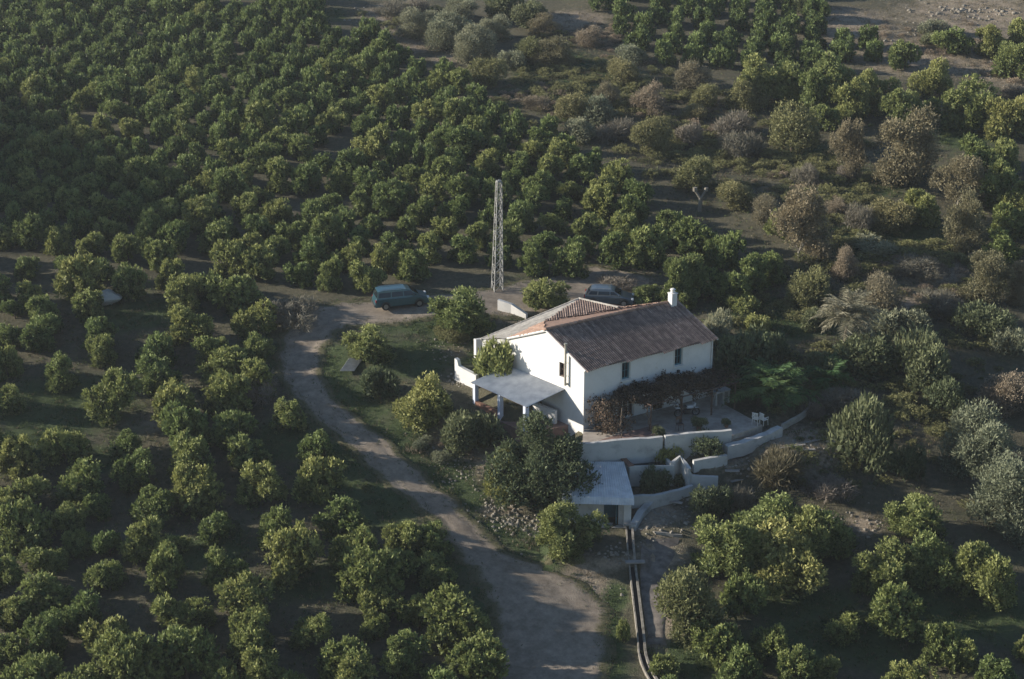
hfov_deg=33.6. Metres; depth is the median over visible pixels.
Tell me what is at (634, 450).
parapet
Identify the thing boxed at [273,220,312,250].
citrus tree
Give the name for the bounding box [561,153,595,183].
citrus tree
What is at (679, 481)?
round shrub
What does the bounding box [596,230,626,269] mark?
citrus tree
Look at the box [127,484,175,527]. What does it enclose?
citrus tree
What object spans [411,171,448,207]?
citrus tree
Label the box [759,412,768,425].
garden chair
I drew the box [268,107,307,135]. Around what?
citrus tree
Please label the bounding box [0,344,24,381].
citrus tree
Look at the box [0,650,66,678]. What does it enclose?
citrus tree
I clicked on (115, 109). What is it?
citrus tree
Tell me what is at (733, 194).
autumn tree
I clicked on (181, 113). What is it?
citrus tree
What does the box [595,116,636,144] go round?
shrub
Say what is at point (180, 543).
citrus tree
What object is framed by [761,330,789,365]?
shrub
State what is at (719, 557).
lemon tree
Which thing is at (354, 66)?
citrus tree
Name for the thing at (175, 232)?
citrus tree
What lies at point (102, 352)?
citrus tree
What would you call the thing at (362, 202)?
citrus tree
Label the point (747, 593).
citrus tree
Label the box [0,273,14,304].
citrus tree
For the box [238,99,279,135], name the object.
citrus tree
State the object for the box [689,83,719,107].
shrub
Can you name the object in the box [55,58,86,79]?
citrus tree
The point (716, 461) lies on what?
planter wall
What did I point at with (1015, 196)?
citrus tree
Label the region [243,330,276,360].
citrus tree
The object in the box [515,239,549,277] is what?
citrus tree
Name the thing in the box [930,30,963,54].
citrus tree
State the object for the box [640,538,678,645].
path
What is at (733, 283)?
citrus tree
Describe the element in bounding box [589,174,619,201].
citrus tree
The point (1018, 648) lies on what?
citrus tree
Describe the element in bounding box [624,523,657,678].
water channel
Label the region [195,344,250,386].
citrus tree
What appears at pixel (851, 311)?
date palm
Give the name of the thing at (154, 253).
citrus tree
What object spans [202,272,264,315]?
citrus tree
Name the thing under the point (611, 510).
door
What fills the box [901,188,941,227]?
citrus tree
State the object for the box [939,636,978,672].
citrus tree
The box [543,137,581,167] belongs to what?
citrus tree
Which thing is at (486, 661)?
citrus tree
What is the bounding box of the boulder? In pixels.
[101,289,121,305]
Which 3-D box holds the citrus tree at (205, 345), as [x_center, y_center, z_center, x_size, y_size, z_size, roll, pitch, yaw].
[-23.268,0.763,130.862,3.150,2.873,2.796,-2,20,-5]
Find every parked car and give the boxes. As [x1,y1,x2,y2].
[371,284,429,310]
[583,283,634,305]
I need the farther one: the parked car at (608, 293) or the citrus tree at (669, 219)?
the citrus tree at (669, 219)
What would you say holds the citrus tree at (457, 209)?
on the ground at (452, 274)
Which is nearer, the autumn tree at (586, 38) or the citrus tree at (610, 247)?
the citrus tree at (610, 247)
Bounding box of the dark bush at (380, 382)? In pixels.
[358,364,402,401]
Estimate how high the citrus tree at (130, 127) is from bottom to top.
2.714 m
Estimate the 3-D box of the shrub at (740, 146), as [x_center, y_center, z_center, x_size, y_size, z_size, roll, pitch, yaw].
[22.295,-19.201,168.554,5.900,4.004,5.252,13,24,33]
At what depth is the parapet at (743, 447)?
120.44 m
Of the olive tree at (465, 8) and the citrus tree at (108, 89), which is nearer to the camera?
the citrus tree at (108, 89)
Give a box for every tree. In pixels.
[0,56,11,78]
[0,183,24,212]
[0,222,16,250]
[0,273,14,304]
[0,299,27,318]
[0,322,21,348]
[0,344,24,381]
[0,382,26,416]
[0,432,45,480]
[0,474,51,502]
[0,495,16,525]
[0,496,57,560]
[0,552,25,591]
[0,595,20,630]
[0,628,31,671]
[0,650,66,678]
[1,148,36,183]
[6,570,74,624]
[8,211,46,250]
[12,165,42,193]
[13,255,41,279]
[14,278,44,307]
[17,312,60,353]
[18,545,69,574]
[19,71,45,106]
[19,185,51,213]
[22,130,52,167]
[22,606,68,658]
[24,293,64,332]
[28,109,66,133]
[37,425,93,467]
[40,223,76,256]
[42,174,70,199]
[43,350,81,393]
[49,125,72,152]
[50,0,73,10]
[51,500,86,532]
[52,185,89,219]
[52,252,108,301]
[53,254,83,270]
[53,455,105,507]
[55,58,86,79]
[55,662,96,678]
[58,587,103,638]
[59,528,95,560]
[65,113,89,140]
[70,80,100,109]
[70,172,106,203]
[70,287,104,323]
[73,124,101,150]
[75,231,109,257]
[77,614,133,662]
[80,316,118,349]
[80,366,142,426]
[82,491,112,522]
[82,558,128,592]
[83,332,117,368]
[86,626,164,678]
[87,112,115,138]
[88,192,119,221]
[90,530,121,556]
[93,156,122,190]
[93,216,129,240]
[94,79,125,113]
[97,134,131,156]
[103,99,138,121]
[106,428,142,462]
[108,445,155,493]
[110,191,144,224]
[110,232,144,263]
[110,261,149,300]
[113,72,141,100]
[116,515,162,565]
[118,117,145,140]
[119,155,159,192]
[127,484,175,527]
[131,206,167,246]
[134,177,163,206]
[134,330,179,366]
[134,353,184,397]
[138,236,177,272]
[141,196,179,226]
[143,75,171,96]
[144,537,185,595]
[149,591,199,636]
[149,622,220,678]
[150,377,197,427]
[154,218,189,254]
[154,257,189,289]
[154,533,192,553]
[157,102,194,127]
[157,165,187,197]
[158,399,214,454]
[163,272,203,313]
[163,303,214,348]
[166,428,215,483]
[167,184,198,217]
[167,462,225,521]
[172,119,206,144]
[177,596,217,627]
[179,65,205,93]
[181,194,221,232]
[184,169,214,196]
[189,335,229,368]
[190,1,213,17]
[195,218,231,253]
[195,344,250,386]
[196,510,235,545]
[198,543,249,591]
[199,368,252,414]
[200,656,240,678]
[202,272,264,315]
[206,238,246,276]
[208,37,238,70]
[208,165,248,203]
[210,407,258,450]
[213,570,275,619]
[215,137,250,168]
[223,431,273,471]
[224,624,268,669]
[225,603,275,648]
[227,191,262,223]
[229,161,254,187]
[229,298,278,338]
[233,458,289,510]
[235,232,261,254]
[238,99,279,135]
[238,356,276,398]
[239,243,277,279]
[239,643,287,678]
[240,213,278,242]
[243,142,281,173]
[243,185,275,205]
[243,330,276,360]
[255,503,292,549]
[258,197,294,227]
[259,234,291,264]
[260,125,290,155]
[261,518,325,592]
[264,155,293,193]
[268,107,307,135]
[268,396,307,433]
[270,86,304,112]
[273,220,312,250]
[278,669,308,678]
[281,261,314,288]
[287,133,315,161]
[287,612,333,651]
[288,160,323,195]
[290,455,346,504]
[291,197,323,227]
[291,233,329,273]
[295,429,336,465]
[308,211,348,253]
[311,494,372,541]
[313,57,339,80]
[313,106,349,133]
[313,633,372,678]
[315,255,343,292]
[316,192,343,214]
[324,168,355,196]
[325,203,356,232]
[326,523,379,578]
[327,97,360,124]
[327,241,366,272]
[332,147,369,176]
[332,543,405,608]
[334,53,368,83]
[334,653,379,678]
[341,323,398,363]
[346,225,374,253]
[347,258,387,292]
[349,190,377,217]
[350,135,384,167]
[352,165,386,196]
[357,613,389,643]
[358,212,385,238]
[359,583,399,623]
[363,37,386,63]
[366,83,397,115]
[366,122,391,147]
[370,242,399,274]
[371,177,414,218]
[377,545,420,578]
[377,628,429,678]
[379,230,414,255]
[381,519,422,556]
[385,180,415,197]
[392,5,439,39]
[392,215,418,239]
[392,247,433,281]
[392,370,452,433]
[392,592,428,627]
[394,163,429,186]
[403,195,435,227]
[409,519,454,558]
[410,98,443,130]
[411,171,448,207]
[415,581,492,656]
[416,231,443,263]
[416,550,457,590]
[419,663,458,678]
[420,69,446,93]
[423,7,473,50]
[423,125,449,156]
[427,285,498,334]
[428,154,456,190]
[428,215,459,241]
[431,84,458,101]
[435,193,470,223]
[438,406,506,459]
[440,124,487,159]
[441,97,469,125]
[442,0,478,19]
[442,171,480,206]
[442,628,509,678]
[443,66,472,95]
[446,233,478,263]
[450,20,498,64]
[458,114,493,144]
[464,221,489,250]
[466,56,508,87]
[469,147,501,176]
[477,12,513,41]
[479,176,514,208]
[480,409,602,510]
[481,448,536,504]
[483,0,526,19]
[489,217,525,251]
[498,199,538,232]
[501,150,534,178]
[509,0,547,29]
[510,36,546,63]
[512,180,550,213]
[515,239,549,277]
[516,140,546,163]
[519,169,558,192]
[520,277,571,311]
[526,12,562,36]
[526,231,564,255]
[527,126,556,146]
[531,34,576,66]
[535,499,612,563]
[536,152,565,174]
[536,212,568,235]
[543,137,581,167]
[547,241,590,279]
[556,180,587,201]
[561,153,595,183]
[565,234,597,256]
[568,211,607,240]
[573,25,602,47]
[579,183,616,223]
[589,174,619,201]
[593,79,622,104]
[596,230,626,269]
[598,157,635,192]
[604,55,640,83]
[605,209,641,245]
[614,193,652,222]
[619,177,655,205]
[621,223,672,270]
[627,112,673,157]
[629,77,668,117]
[651,209,682,250]
[653,564,731,655]
[660,674,678,678]
[661,252,706,300]
[667,215,718,258]
[671,57,713,91]
[672,154,715,190]
[687,513,757,578]
[688,617,746,671]
[693,266,722,298]
[702,229,747,271]
[712,640,765,678]
[713,179,758,212]
[714,270,753,304]
[717,570,769,619]
[725,75,768,113]
[727,513,777,579]
[730,489,802,531]
[732,52,779,108]
[738,251,772,293]
[747,622,790,664]
[748,515,828,601]
[750,194,778,225]
[761,250,786,284]
[762,208,797,239]
[766,96,824,152]
[767,182,836,261]
[770,58,805,102]
[771,500,834,546]
[775,644,821,678]
[785,263,832,307]
[793,0,826,13]
[796,509,859,560]
[797,67,831,109]
[807,101,841,130]
[808,654,842,678]
[813,48,856,100]
[822,610,860,647]
[824,77,871,119]
[824,388,896,475]
[828,118,867,180]
[831,243,862,282]
[832,330,894,382]
[849,536,922,598]
[855,267,905,314]
[857,68,901,116]
[864,580,925,643]
[867,196,916,235]
[871,101,945,187]
[877,87,924,126]
[880,670,902,678]
[883,491,949,541]
[887,38,923,70]
[887,657,941,678]
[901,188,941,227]
[903,529,960,594]
[906,55,953,97]
[920,96,941,120]
[920,621,970,673]
[926,152,988,207]
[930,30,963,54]
[937,73,1002,131]
[937,396,1016,483]
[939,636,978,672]
[940,25,975,54]
[940,183,991,253]
[948,540,1018,611]
[955,248,1018,305]
[958,131,993,157]
[964,448,1023,550]
[970,148,1002,177]
[973,24,1007,59]
[973,652,1018,678]
[974,369,1023,420]
[975,158,1016,209]
[981,226,1023,264]
[982,94,1023,141]
[986,201,1023,241]
[990,40,1023,79]
[993,135,1021,184]
[994,180,1023,220]
[1005,259,1023,308]
[1007,17,1023,44]
[1011,635,1023,663]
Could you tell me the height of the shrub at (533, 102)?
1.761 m
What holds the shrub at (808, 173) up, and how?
on the ground at (452, 274)
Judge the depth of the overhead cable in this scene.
133.27 m
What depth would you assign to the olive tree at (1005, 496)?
113.06 m
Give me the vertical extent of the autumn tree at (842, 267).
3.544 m
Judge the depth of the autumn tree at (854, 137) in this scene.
162.05 m
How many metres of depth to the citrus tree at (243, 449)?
119.73 m
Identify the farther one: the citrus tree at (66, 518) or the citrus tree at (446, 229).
the citrus tree at (446, 229)
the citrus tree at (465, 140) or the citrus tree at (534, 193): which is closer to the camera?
the citrus tree at (534, 193)
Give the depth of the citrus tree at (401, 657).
101.92 m
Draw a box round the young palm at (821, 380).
[801,352,855,397]
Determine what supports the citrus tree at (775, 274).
on the ground at (452, 274)
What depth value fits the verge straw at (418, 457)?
122.52 m
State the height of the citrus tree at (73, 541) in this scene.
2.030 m
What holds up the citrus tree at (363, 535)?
on the ground at (452, 274)
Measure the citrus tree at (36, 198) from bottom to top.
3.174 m
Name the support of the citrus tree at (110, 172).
on the ground at (452, 274)
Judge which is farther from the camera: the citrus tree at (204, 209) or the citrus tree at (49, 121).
the citrus tree at (49, 121)
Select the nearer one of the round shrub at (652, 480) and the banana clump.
the round shrub at (652, 480)
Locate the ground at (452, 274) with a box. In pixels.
[0,0,1023,678]
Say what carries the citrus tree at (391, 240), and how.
on the ground at (452, 274)
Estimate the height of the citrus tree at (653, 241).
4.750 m
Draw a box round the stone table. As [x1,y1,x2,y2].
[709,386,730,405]
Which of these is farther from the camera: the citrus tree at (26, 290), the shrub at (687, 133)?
the shrub at (687, 133)
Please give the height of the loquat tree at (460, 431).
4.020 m
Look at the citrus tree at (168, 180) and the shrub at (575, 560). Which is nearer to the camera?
the shrub at (575, 560)
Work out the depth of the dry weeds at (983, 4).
170.63 m
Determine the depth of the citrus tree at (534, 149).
164.62 m
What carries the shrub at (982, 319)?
on the ground at (452, 274)
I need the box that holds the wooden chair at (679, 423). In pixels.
[676,416,683,430]
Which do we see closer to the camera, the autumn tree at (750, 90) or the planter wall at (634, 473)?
the planter wall at (634, 473)
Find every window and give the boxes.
[560,362,563,376]
[620,361,631,381]
[673,348,683,367]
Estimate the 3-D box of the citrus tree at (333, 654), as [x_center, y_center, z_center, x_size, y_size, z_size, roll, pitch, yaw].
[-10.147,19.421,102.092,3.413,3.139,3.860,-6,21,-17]
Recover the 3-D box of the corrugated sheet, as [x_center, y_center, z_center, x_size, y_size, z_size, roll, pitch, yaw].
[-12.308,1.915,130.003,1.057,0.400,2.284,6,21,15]
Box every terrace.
[582,396,762,447]
[599,424,658,440]
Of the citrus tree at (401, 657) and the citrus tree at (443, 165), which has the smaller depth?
the citrus tree at (401, 657)
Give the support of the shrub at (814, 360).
on the ground at (452, 274)
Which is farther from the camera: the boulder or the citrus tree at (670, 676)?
the boulder
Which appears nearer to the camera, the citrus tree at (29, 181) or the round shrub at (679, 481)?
the round shrub at (679, 481)
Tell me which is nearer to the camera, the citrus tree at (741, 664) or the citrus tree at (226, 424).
the citrus tree at (741, 664)
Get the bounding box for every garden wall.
[455,357,478,387]
[474,338,481,358]
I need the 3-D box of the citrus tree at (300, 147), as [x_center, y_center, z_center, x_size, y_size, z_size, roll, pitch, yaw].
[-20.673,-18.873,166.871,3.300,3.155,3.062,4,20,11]
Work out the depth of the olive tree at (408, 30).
201.67 m
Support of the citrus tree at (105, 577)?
on the ground at (452, 274)
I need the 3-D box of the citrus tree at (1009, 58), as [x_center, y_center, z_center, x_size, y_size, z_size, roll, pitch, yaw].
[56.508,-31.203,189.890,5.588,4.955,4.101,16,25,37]
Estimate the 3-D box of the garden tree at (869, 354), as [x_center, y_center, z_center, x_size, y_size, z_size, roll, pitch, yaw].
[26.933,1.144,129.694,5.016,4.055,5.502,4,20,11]
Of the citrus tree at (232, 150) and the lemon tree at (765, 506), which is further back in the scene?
the citrus tree at (232, 150)
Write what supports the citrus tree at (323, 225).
on the ground at (452, 274)
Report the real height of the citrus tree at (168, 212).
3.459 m
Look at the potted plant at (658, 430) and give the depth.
119.79 m
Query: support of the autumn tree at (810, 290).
on the ground at (452, 274)
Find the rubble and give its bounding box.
[343,0,1020,602]
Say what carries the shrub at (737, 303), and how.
on the ground at (452, 274)
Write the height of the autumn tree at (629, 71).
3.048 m
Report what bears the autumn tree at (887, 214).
on the ground at (452, 274)
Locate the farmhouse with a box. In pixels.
[480,288,718,435]
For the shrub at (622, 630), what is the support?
on the ground at (452, 274)
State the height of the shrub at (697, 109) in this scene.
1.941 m
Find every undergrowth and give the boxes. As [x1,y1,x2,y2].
[297,12,1023,453]
[331,84,996,676]
[354,3,1020,509]
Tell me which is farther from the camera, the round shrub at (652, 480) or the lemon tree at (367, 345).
the lemon tree at (367, 345)
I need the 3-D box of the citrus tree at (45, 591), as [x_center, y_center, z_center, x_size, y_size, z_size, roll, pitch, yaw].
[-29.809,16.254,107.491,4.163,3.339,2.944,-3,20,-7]
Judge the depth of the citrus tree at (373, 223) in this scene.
150.34 m
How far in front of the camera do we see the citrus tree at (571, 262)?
143.01 m
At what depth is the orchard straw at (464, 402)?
123.06 m
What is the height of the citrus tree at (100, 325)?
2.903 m
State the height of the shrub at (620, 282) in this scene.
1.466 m
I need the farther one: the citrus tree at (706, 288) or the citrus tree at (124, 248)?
the citrus tree at (124, 248)
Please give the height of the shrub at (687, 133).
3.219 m
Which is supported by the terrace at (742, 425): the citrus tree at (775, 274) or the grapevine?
the grapevine
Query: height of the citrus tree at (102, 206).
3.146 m
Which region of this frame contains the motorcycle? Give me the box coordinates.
[673,401,699,416]
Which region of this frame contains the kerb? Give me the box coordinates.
[637,528,681,537]
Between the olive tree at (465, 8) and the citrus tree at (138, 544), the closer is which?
the citrus tree at (138, 544)
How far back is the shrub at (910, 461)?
118.29 m
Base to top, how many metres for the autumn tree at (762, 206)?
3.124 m
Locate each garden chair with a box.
[752,412,759,425]
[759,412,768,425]
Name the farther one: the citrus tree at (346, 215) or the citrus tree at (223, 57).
the citrus tree at (223, 57)
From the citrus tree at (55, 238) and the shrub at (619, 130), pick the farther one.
the shrub at (619, 130)
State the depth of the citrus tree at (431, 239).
145.19 m
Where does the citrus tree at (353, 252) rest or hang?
on the ground at (452, 274)
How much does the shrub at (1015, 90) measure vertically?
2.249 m
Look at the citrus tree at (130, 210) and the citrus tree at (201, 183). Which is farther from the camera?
the citrus tree at (201, 183)
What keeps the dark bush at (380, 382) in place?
on the ground at (452, 274)
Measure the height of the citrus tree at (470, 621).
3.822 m
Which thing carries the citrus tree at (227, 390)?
on the ground at (452, 274)
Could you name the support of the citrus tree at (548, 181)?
on the ground at (452, 274)
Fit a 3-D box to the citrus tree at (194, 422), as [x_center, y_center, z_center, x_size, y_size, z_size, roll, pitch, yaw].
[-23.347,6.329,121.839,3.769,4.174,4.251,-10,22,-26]
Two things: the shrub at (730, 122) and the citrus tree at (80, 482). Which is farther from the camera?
the shrub at (730, 122)
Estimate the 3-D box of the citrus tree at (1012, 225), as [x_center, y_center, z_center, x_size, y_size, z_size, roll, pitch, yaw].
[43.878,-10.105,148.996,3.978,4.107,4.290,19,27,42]
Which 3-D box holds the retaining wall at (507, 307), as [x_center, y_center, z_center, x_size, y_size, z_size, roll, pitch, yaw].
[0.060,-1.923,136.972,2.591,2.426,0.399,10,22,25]
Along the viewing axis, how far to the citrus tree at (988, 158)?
161.26 m
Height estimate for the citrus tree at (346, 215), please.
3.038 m
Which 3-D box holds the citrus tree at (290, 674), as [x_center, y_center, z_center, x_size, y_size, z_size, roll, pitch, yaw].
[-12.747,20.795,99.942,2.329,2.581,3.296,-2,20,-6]
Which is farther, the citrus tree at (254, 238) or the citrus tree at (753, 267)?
the citrus tree at (254, 238)
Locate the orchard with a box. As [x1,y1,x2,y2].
[0,0,924,678]
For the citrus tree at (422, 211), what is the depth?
152.32 m
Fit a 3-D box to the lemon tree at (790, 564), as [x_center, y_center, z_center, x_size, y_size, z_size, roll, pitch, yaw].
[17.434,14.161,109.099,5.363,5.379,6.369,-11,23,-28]
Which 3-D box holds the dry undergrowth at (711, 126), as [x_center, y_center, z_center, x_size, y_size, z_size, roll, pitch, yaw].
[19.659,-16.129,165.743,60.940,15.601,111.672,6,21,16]
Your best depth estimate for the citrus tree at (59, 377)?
127.62 m
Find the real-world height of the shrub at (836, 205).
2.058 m
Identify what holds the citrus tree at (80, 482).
on the ground at (452, 274)
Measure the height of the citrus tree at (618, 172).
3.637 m
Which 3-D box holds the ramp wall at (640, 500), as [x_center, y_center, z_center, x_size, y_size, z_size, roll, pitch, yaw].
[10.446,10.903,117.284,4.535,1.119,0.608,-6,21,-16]
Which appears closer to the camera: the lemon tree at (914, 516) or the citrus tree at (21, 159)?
the lemon tree at (914, 516)
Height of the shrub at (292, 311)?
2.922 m
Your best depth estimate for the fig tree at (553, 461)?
116.05 m
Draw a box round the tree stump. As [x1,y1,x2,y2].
[693,187,707,211]
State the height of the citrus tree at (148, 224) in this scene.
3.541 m
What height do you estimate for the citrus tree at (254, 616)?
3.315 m
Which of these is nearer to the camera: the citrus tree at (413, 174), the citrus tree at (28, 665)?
the citrus tree at (28, 665)
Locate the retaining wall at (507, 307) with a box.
[498,299,527,318]
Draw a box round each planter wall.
[621,458,674,486]
[670,455,691,486]
[691,474,717,489]
[692,454,727,472]
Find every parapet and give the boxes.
[533,402,556,423]
[580,435,662,463]
[664,429,731,458]
[724,425,782,459]
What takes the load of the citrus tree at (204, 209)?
on the ground at (452, 274)
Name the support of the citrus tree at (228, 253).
on the ground at (452, 274)
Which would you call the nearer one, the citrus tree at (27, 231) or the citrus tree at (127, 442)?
the citrus tree at (127, 442)
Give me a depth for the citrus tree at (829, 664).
101.63 m
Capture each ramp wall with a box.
[629,498,662,530]
[632,484,693,508]
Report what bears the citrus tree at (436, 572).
on the ground at (452, 274)
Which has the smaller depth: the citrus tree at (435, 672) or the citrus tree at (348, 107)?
the citrus tree at (435, 672)
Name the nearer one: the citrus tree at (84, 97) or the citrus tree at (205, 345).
the citrus tree at (205, 345)
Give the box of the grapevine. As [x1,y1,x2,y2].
[585,365,742,437]
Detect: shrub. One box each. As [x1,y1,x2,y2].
[244,369,278,406]
[265,295,320,332]
[372,0,410,19]
[406,0,429,11]
[411,434,432,450]
[430,449,453,465]
[432,323,470,343]
[472,333,514,376]
[496,49,526,69]
[519,94,552,110]
[548,550,585,565]
[552,90,588,121]
[562,116,596,143]
[583,93,619,126]
[587,528,602,542]
[594,272,639,290]
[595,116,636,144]
[614,43,648,64]
[615,618,631,641]
[639,463,671,493]
[647,652,683,676]
[653,443,684,464]
[670,473,684,486]
[673,122,703,145]
[681,103,708,119]
[688,425,723,456]
[688,483,733,519]
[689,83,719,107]
[703,307,733,351]
[712,108,754,138]
[712,322,777,387]
[715,129,765,158]
[723,482,756,511]
[724,293,761,315]
[743,312,772,331]
[750,443,805,492]
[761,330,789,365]
[788,161,818,183]
[798,306,831,331]
[798,470,859,503]
[804,349,846,380]
[817,384,873,412]
[824,195,851,214]
[836,164,856,179]
[841,200,875,231]
[842,232,899,258]
[869,306,932,337]
[887,441,927,481]
[888,321,952,396]
[889,251,947,283]
[910,286,970,318]
[916,18,953,33]
[918,31,937,44]
[921,375,965,416]
[949,299,1018,341]
[986,324,1023,356]
[1000,83,1023,96]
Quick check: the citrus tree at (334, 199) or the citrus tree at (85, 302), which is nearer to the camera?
the citrus tree at (85, 302)
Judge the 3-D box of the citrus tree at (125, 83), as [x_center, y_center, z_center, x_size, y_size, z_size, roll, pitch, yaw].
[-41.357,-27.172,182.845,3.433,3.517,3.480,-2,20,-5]
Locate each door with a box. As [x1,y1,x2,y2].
[604,505,617,523]
[618,401,632,416]
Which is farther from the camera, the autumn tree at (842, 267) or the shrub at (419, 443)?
the autumn tree at (842, 267)
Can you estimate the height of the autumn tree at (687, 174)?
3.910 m
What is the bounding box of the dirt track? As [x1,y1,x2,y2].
[272,264,649,678]
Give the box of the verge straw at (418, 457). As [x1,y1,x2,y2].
[273,261,650,674]
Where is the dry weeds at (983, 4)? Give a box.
[119,0,1023,581]
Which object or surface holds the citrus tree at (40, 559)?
on the ground at (452, 274)
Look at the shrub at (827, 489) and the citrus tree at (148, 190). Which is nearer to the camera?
the shrub at (827, 489)
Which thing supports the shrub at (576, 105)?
on the ground at (452, 274)
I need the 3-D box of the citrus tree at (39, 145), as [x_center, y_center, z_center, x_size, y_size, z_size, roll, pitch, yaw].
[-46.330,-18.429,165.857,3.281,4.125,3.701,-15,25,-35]
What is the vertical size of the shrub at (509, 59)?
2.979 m
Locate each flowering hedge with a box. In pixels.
[632,284,667,304]
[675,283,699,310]
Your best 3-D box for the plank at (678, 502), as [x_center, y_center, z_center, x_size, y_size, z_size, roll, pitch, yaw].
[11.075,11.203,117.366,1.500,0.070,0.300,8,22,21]
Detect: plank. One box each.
[670,501,682,503]
[725,469,739,471]
[796,439,825,444]
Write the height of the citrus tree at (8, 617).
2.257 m
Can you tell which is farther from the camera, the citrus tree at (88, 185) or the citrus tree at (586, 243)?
the citrus tree at (88, 185)
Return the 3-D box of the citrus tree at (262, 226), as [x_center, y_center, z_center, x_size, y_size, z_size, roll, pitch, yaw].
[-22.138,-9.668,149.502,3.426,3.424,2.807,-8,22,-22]
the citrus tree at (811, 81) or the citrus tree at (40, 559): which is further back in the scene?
the citrus tree at (811, 81)
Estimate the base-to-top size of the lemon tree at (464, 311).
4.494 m
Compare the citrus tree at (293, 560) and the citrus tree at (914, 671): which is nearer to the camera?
the citrus tree at (914, 671)
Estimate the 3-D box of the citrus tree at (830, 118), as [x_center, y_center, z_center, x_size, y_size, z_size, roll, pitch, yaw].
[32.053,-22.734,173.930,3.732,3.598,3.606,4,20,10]
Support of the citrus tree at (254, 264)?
on the ground at (452, 274)
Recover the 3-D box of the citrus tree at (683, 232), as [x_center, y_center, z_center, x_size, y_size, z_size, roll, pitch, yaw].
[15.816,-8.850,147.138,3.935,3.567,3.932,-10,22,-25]
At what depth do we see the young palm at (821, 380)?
127.03 m
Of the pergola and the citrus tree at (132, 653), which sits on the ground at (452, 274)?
the citrus tree at (132, 653)
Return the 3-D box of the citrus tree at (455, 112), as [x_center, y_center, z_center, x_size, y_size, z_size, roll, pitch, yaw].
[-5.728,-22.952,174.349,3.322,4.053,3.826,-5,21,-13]
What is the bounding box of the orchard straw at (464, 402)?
[2,28,1022,678]
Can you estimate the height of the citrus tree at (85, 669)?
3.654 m
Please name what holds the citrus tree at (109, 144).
on the ground at (452, 274)
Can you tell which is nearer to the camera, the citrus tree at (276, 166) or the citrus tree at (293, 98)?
the citrus tree at (276, 166)
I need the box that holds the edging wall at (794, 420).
[781,403,823,429]
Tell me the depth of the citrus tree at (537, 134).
168.14 m
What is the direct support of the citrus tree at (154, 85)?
on the ground at (452, 274)
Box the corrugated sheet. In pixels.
[340,358,361,370]
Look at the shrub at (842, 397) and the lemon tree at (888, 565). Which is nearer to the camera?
the lemon tree at (888, 565)
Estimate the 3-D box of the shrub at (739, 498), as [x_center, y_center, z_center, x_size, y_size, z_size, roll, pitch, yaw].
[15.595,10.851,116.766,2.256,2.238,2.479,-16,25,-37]
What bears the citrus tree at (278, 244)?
on the ground at (452, 274)
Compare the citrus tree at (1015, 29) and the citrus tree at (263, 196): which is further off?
the citrus tree at (1015, 29)
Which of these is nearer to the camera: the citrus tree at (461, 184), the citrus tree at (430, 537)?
the citrus tree at (430, 537)
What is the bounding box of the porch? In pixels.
[471,367,567,445]
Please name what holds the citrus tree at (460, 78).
on the ground at (452, 274)
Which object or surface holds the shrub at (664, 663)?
on the ground at (452, 274)
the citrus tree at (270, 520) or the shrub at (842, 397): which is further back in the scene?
the shrub at (842, 397)
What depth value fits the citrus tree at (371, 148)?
164.66 m
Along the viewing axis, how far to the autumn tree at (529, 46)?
192.39 m
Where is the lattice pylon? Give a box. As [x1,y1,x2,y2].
[491,179,503,291]
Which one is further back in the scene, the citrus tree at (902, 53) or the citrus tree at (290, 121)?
the citrus tree at (902, 53)
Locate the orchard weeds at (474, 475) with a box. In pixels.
[0,9,1023,678]
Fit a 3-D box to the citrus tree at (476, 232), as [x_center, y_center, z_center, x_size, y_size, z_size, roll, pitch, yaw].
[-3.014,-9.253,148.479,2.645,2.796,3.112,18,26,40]
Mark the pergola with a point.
(681, 397)
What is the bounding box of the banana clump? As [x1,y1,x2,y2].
[721,357,823,413]
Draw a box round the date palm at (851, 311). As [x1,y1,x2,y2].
[808,285,888,343]
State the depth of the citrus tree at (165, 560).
108.02 m
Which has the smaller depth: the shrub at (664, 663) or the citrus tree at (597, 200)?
the shrub at (664, 663)
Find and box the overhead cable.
[511,197,667,289]
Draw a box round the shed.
[562,461,633,527]
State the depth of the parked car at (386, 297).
136.67 m
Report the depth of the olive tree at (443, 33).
198.38 m
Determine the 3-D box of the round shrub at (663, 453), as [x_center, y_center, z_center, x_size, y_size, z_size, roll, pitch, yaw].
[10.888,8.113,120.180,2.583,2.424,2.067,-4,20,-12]
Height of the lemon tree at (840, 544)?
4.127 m
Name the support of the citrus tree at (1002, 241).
on the ground at (452, 274)
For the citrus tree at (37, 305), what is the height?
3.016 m
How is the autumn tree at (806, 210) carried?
on the ground at (452, 274)
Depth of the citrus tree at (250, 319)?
133.81 m
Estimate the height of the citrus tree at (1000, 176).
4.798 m
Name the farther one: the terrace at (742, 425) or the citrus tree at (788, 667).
the terrace at (742, 425)
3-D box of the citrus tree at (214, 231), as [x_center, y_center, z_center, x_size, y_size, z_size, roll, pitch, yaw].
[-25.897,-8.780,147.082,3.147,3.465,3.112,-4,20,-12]
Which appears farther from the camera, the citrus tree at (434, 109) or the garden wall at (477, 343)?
the citrus tree at (434, 109)
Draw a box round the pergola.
[634,369,738,431]
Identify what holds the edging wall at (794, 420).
on the ground at (452, 274)
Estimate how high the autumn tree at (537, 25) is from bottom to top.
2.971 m
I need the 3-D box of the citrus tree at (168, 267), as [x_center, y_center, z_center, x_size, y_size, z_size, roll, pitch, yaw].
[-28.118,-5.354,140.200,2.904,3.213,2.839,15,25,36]
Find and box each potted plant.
[651,425,665,437]
[690,415,708,429]
[721,418,731,427]
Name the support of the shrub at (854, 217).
on the ground at (452, 274)

